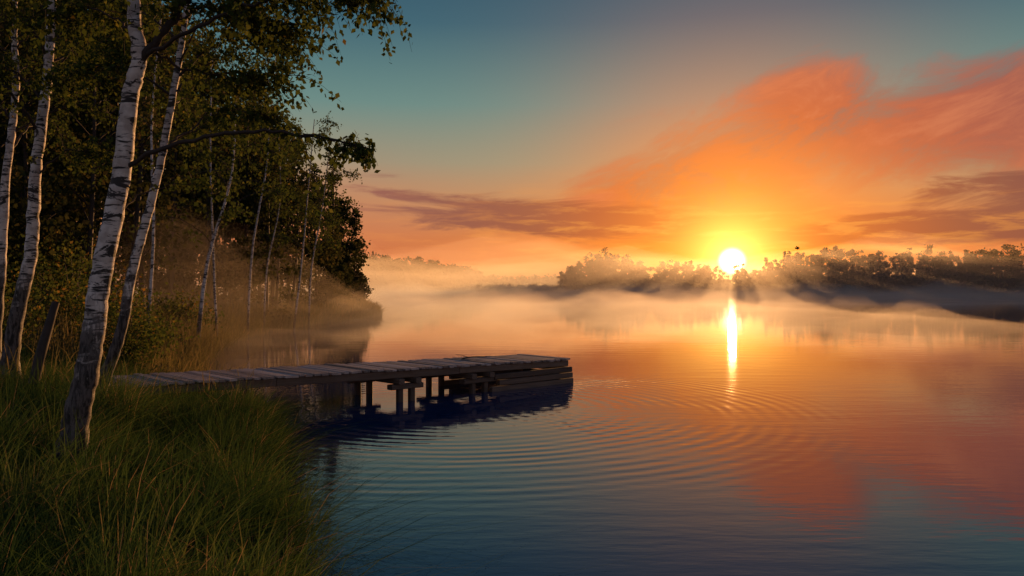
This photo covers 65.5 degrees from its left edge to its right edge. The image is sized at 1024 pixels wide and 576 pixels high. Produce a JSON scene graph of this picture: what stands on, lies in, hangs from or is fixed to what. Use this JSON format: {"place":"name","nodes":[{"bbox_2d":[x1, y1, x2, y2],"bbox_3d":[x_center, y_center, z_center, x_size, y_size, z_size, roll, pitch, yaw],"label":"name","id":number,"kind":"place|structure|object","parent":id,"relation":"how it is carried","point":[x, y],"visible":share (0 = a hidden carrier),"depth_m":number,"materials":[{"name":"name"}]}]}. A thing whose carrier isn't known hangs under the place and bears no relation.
{"place":"outdoors","nodes":[
{"label":"outdoors","id":0,"kind":"place"},
{"bbox_2d":[1,288,1023,574],"bbox_3d":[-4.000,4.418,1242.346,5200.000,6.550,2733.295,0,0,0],"label":"ground","id":1,"kind":"structure","parent":0,"point":[219,304],"depth_m":293.43,"materials":[{"name":"soil"}]},
{"bbox_2d":[2,264,79,359],"bbox_3d":[-9.569,0.681,14.817,2.455,2.325,2.692,0,0,43],"label":"leafy bush","id":2,"kind":"object","parent":1,"relation":"on","point":[28,323],"visible":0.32,"depth_m":14.94,"materials":[{"name":"green plant"}]},
{"bbox_2d":[28,301,59,384],"bbox_3d":[-5.658,0.662,9.636,0.124,1.002,0.414,0,0,21],"label":"broken tree stump","id":3,"kind":"object","parent":1,"relation":"on","point":[43,344],"visible":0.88,"depth_m":9.60,"materials":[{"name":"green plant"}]},
{"bbox_2d":[4,218,123,321],"bbox_3d":[-15.562,-0.315,27.049,4.949,4.361,4.142,0,0,0],"label":"leafy bush","id":4,"kind":"object","parent":1,"relation":"on","point":[53,259],"visible":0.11,"depth_m":26.49,"materials":[{"name":"green plant"}]},
{"bbox_2d":[3,219,154,351],"bbox_3d":[-10.979,0.177,19.478,3.055,3.659,3.386,0,0,39],"label":"leafy bush","id":5,"kind":"object","parent":1,"relation":"on","point":[63,301],"visible":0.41,"depth_m":19.25,"materials":[{"name":"green plant"}]},
{"bbox_2d":[0,0,182,383],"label":"birch tree","id":6,"kind":"object","parent":1,"relation":"on","point":[15,321],"visible":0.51,"depth_m":10.94,"materials":[{"name":"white plant"}]},
{"bbox_2d":[61,300,180,370],"bbox_3d":[-7.900,1.177,16.445,2.022,1.883,2.051,0,0,21],"label":"leafy bush","id":7,"kind":"object","parent":1,"relation":"on","point":[130,350],"visible":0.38,"depth_m":16.37,"materials":[{"name":"green plant"}]},
{"bbox_2d":[51,268,198,369],"bbox_3d":[-9.064,0.900,18.485,3.007,2.783,3.057,0,0,0],"label":"leafy bush","id":8,"kind":"object","parent":1,"relation":"on","point":[111,307],"visible":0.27,"depth_m":18.43,"materials":[{"name":"green plant"}]},
{"bbox_2d":[75,0,255,337],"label":"birch tree","id":9,"kind":"object","parent":1,"relation":"on","point":[106,144],"visible":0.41,"depth_m":23.97,"materials":[{"name":"green plant"}]},
{"bbox_2d":[143,279,225,332],"bbox_3d":[-12.419,0.978,30.034,3.002,2.624,3.408,0,0,-31],"label":"leafy bush","id":10,"kind":"object","parent":1,"relation":"on","point":[176,302],"visible":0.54,"depth_m":29.84,"materials":[{"name":"green plant"}]},
{"bbox_2d":[0,0,373,325],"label":"forest","id":11,"kind":"object","parent":1,"relation":"on","point":[71,198],"visible":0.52,"depth_m":43.42,"materials":[{"name":"green plant"}]},
{"bbox_2d":[0,293,385,423],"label":"shore reeds","id":12,"kind":"object","parent":1,"relation":"on","point":[233,329],"visible":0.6,"depth_m":27.47,"materials":[{"name":"plant"}]},
{"bbox_2d":[0,0,412,475],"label":"birch tree","id":13,"kind":"object","parent":1,"relation":"on","point":[242,16],"visible":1,"depth_m":6.97,"materials":[{"name":"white plant"}]},
{"bbox_2d":[122,67,298,345],"bbox_3d":[-9.845,-2.673,27.201,5.423,9.737,4.250,0,0,23],"label":"birch tree","id":14,"kind":"object","parent":1,"relation":"on","point":[223,212],"visible":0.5,"depth_m":26.98,"materials":[{"name":"green plant"}]},
{"bbox_2d":[164,36,293,336],"bbox_3d":[-10.879,-3.646,30.981,5.196,12.121,3.715,0,0,42],"label":"birch tree","id":15,"kind":"object","parent":1,"relation":"on","point":[223,167],"visible":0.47,"depth_m":30.34,"materials":[{"name":"green plant"}]},
{"bbox_2d":[221,57,316,336],"bbox_3d":[-11.465,-4.193,37.448,5.239,13.425,3.774,0,0,0],"label":"birch tree","id":16,"kind":"object","parent":1,"relation":"on","point":[255,228],"visible":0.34,"depth_m":36.97,"materials":[{"name":"green plant"}]},
{"bbox_2d":[223,122,332,331],"bbox_3d":[-11.934,-2.908,40.004,4.154,10.863,5.663,0,0,28],"label":"birch tree","id":17,"kind":"object","parent":1,"relation":"on","point":[280,170],"visible":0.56,"depth_m":39.96,"materials":[{"name":"green plant"}]},
{"bbox_2d":[257,111,362,328],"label":"birch tree","id":18,"kind":"object","parent":1,"relation":"on","point":[330,178],"visible":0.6,"depth_m":43.94,"materials":[{"name":"green plant"}]},
{"bbox_2d":[273,128,362,326],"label":"birch tree","id":19,"kind":"object","parent":1,"relation":"on","point":[329,238],"visible":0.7,"depth_m":47.00,"materials":[{"name":"green plant"}]},
{"bbox_2d":[71,354,572,401],"bbox_3d":[-3.300,2.191,15.591,11.409,1.481,1.840,0,0,-43],"label":"wooden dock","id":20,"kind":"object","parent":1,"relation":"on","point":[511,372],"visible":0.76,"depth_m":15.97,"materials":[{"name":"brown wood"}]},
{"bbox_2d":[456,354,486,358],"bbox_3d":[-0.886,1.567,18.287,0.799,0.099,0.209,0,0,-29],"label":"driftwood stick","id":21,"kind":"object","parent":20,"relation":"on","point":[465,357],"visible":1,"depth_m":18.23,"materials":[{"name":"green wood"}]},
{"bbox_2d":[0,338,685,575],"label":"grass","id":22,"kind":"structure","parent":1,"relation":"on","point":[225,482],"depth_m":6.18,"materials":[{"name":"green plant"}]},
{"bbox_2d":[0,0,125,358],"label":"birch tree","id":23,"kind":"object","parent":22,"relation":"on","point":[11,126],"visible":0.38,"depth_m":12.49,"materials":[{"name":"green plant"}]},
{"bbox_2d":[7,0,322,395],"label":"birch tree","id":24,"kind":"object","parent":22,"relation":"on","point":[116,345],"visible":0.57,"depth_m":9.98,"materials":[{"name":"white plant"}]},
{"bbox_2d":[298,251,564,294],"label":"distant tree line","id":25,"kind":"object","parent":1,"relation":"on","point":[385,273],"visible":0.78,"depth_m":521.54,"materials":[{"name":"green plant"}]},
{"bbox_2d":[556,243,1023,294],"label":"shore trees","id":26,"kind":"object","parent":1,"relation":"on","point":[941,275],"visible":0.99,"depth_m":307.44,"materials":[{"name":"green plant"}]},
{"bbox_2d":[76,0,1023,288],"label":"sky","id":27,"kind":"structure","parent":0,"point":[514,138],"materials":[{"name":"orange"}]},
{"bbox_2d":[137,293,1023,575],"bbox_3d":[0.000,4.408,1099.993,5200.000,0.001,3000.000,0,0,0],"label":"lake water","id":28,"kind":"structure","parent":0,"point":[779,435],"depth_m":11.93,"materials":[{"name":"blue liquid"}]}
]}

